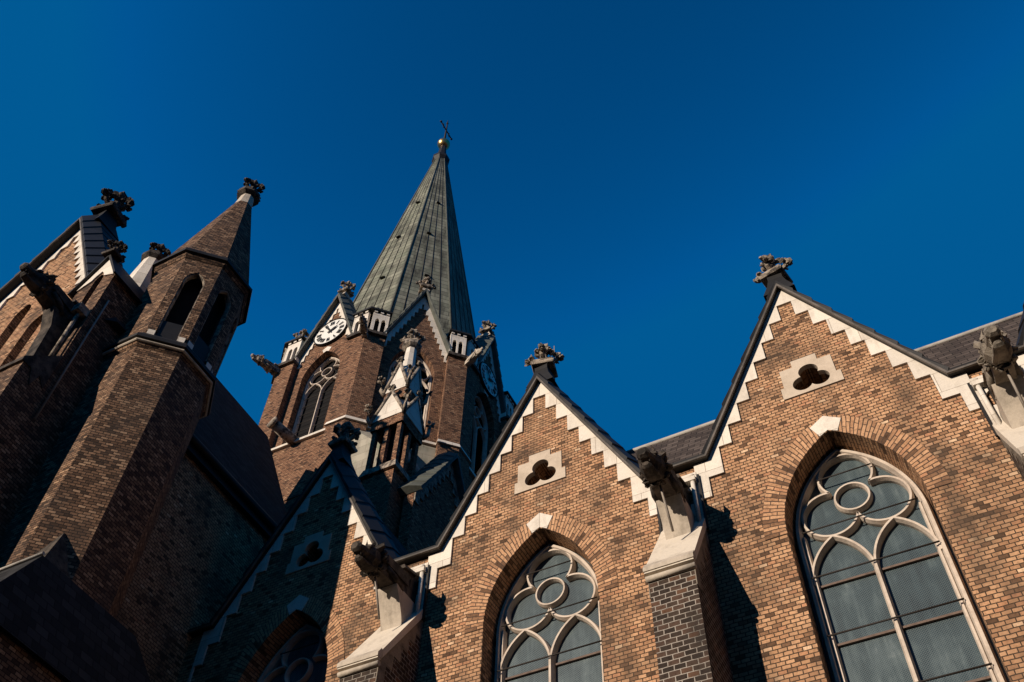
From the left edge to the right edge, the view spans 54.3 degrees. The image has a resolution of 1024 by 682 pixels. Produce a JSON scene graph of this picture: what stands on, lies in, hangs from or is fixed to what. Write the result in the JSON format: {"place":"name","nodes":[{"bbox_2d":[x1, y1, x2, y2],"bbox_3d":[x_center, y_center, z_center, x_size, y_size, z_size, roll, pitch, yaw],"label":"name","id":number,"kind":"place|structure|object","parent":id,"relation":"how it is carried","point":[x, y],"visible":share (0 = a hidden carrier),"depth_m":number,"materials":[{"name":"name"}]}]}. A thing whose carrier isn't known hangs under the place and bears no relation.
{"place":"outdoors","nodes":[
{"label":"outdoors","id":0,"kind":"place"},
{"bbox_2d":[0,0,1023,450],"label":"sky","id":1,"kind":"structure","parent":0,"point":[622,173],"materials":[{"name":"blue"}]},
{"label":"ground","id":2,"kind":"structure","parent":0,"visible":0},
{"bbox_2d":[0,302,89,452],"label":"corner buttress","id":3,"kind":"structure","parent":2,"relation":"on","point":[24,379],"depth_m":21.20,"materials":[{"name":"brick"}]},
{"bbox_2d":[0,240,143,537],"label":"gabled pier","id":4,"kind":"structure","parent":2,"relation":"on","point":[27,449],"depth_m":22.30,"materials":[{"name":"brick"}]},
{"bbox_2d":[19,262,78,321],"bbox_3d":[-10.841,-1.054,23.473,0.656,0.890,1.915,-22,-57,17],"label":"gargoyle","id":5,"kind":"object","parent":4,"relation":"attached to","point":[46,291],"visible":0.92,"depth_m":23.23,"materials":[{"name":"black stone"}]},
{"bbox_2d":[34,300,109,419],"bbox_3d":[-9.846,0.321,22.486,0.044,4.400,0.038,-22,-57,17],"label":"downpipe","id":6,"kind":"object","parent":4,"relation":"attached to","point":[66,368],"visible":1,"depth_m":22.24,"materials":[{"name":"black metal"}]},
{"bbox_2d":[0,177,264,681],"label":"stair turret","id":7,"kind":"object","parent":2,"relation":"on","point":[74,538],"visible":1,"depth_m":20.40,"materials":[{"name":"brick"}]},
{"bbox_2d":[130,242,170,301],"bbox_3d":[-10.283,-1.023,26.774,0.862,5.880,0.844,-22,-57,17],"label":"pinnacle","id":8,"kind":"object","parent":7,"relation":"on","point":[140,274],"visible":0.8,"depth_m":27.91,"materials":[{"name":"white stone"}]},
{"bbox_2d":[0,188,286,681],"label":"transept","id":9,"kind":"structure","parent":2,"relation":"on","point":[222,514],"depth_m":25.88,"materials":[{"name":"brick"}]},
{"bbox_2d":[177,421,414,681],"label":"gabled bay","id":10,"kind":"object","parent":2,"relation":"on","point":[299,604],"visible":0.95,"depth_m":22.60,"materials":[{"name":"brick"}]},
{"bbox_2d":[257,624,327,681],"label":"window","id":11,"kind":"structure","parent":10,"relation":"in","point":[304,657],"depth_m":21.64,"materials":[{"name":"glass"}]},
{"bbox_2d":[337,562,429,681],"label":"buttress","id":12,"kind":"structure","parent":2,"relation":"on","point":[388,650],"depth_m":19.04,"materials":[{"name":"brick"}]},
{"bbox_2d":[351,539,416,619],"bbox_3d":[-2.579,4.841,19.808,0.665,1.589,2.025,-22,-46,17],"label":"gargoyle","id":13,"kind":"object","parent":12,"relation":"attached to","point":[378,568],"visible":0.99,"depth_m":19.74,"materials":[{"name":"black stone"}]},
{"bbox_2d":[258,120,516,512],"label":"church tower","id":14,"kind":"structure","parent":2,"relation":"on","point":[416,278],"depth_m":44.00,"materials":[{"name":"brick"}]},
{"bbox_2d":[251,354,279,376],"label":"gargoyle","id":15,"kind":"object","parent":14,"relation":"attached to","point":[270,367],"visible":1,"depth_m":43.72,"materials":[{"name":"stone"}]},
{"bbox_2d":[267,416,298,445],"bbox_3d":[-8.880,3.651,39.264,0.523,0.700,1.640,-38,-63,25],"label":"rain spout","id":16,"kind":"object","parent":14,"relation":"attached to","point":[282,431],"visible":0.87,"depth_m":39.04,"materials":[{"name":"stone"}]},
{"bbox_2d":[313,318,347,346],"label":"tower clock","id":17,"kind":"object","parent":14,"relation":"attached to","point":[332,331],"visible":0.95,"depth_m":44.94,"materials":[{"name":"white ceramic"}]},
{"bbox_2d":[358,313,368,337],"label":"gargoyle","id":18,"kind":"object","parent":14,"relation":"attached to","point":[363,328],"visible":1,"depth_m":42.36,"materials":[{"name":"stone"}]},
{"bbox_2d":[397,452,465,553],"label":"side gable","id":19,"kind":"structure","parent":14,"relation":"attached to","point":[432,491],"depth_m":33.49,"materials":[{"name":"brick"}]},
{"bbox_2d":[464,347,483,367],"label":"gargoyle","id":20,"kind":"object","parent":14,"relation":"attached to","point":[473,357],"visible":1,"depth_m":43.18,"materials":[{"name":"stone"}]},
{"bbox_2d":[479,362,497,398],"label":"tower clock","id":21,"kind":"object","parent":14,"relation":"attached to","point":[488,381],"visible":0.96,"depth_m":45.90,"materials":[{"name":"white ceramic"}]},
{"bbox_2d":[359,328,434,538],"bbox_3d":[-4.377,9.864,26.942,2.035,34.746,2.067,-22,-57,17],"label":"pinnacle","id":22,"kind":"object","parent":2,"relation":"on","point":[395,423],"visible":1,"depth_m":35.36,"materials":[{"name":"stone"}]},
{"bbox_2d":[410,343,676,681],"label":"gabled bay","id":23,"kind":"object","parent":2,"relation":"on","point":[537,555],"visible":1,"depth_m":19.89,"materials":[{"name":"brick"}]},
{"bbox_2d":[494,544,603,681],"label":"window","id":24,"kind":"structure","parent":23,"relation":"in","point":[549,627],"depth_m":19.05,"materials":[{"name":"glass"}]},
{"bbox_2d":[643,472,733,681],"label":"buttress","id":25,"kind":"structure","parent":2,"relation":"on","point":[688,624],"depth_m":15.98,"materials":[{"name":"brick"}]},
{"bbox_2d":[636,445,687,531],"bbox_3d":[2.776,2.780,18.011,0.643,1.589,2.025,-22,-43,17],"label":"gargoyle","id":26,"kind":"object","parent":25,"relation":"attached to","point":[660,478],"visible":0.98,"depth_m":17.82,"materials":[{"name":"black stone"}]},
{"bbox_2d":[673,253,1023,681],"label":"gabled bay","id":27,"kind":"object","parent":2,"relation":"on","point":[862,485],"visible":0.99,"depth_m":17.22,"materials":[{"name":"brick"}]},
{"bbox_2d":[626,311,1022,463],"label":"aisle roof","id":28,"kind":"structure","parent":27,"relation":"attached to","point":[954,350],"depth_m":22.30,"materials":[{"name":"tile"}]},
{"bbox_2d":[795,449,1009,681],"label":"window","id":29,"kind":"structure","parent":27,"relation":"in","point":[892,600],"depth_m":16.35,"materials":[{"name":"glass"}]},
{"bbox_2d":[967,365,1023,479],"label":"buttress","id":30,"kind":"structure","parent":2,"relation":"on","point":[1005,413],"depth_m":16.39,"materials":[{"name":"stone"}]},
{"bbox_2d":[973,325,1023,407],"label":"gargoyle","id":31,"kind":"object","parent":30,"relation":"attached to","point":[997,359],"visible":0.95,"depth_m":16.15,"materials":[{"name":"stone"}]},
{"bbox_2d":[1013,303,1023,369],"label":"gabled bay","id":32,"kind":"object","parent":2,"relation":"on","point":[1019,353],"visible":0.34,"depth_m":17.82,"materials":[{"name":"stone"}]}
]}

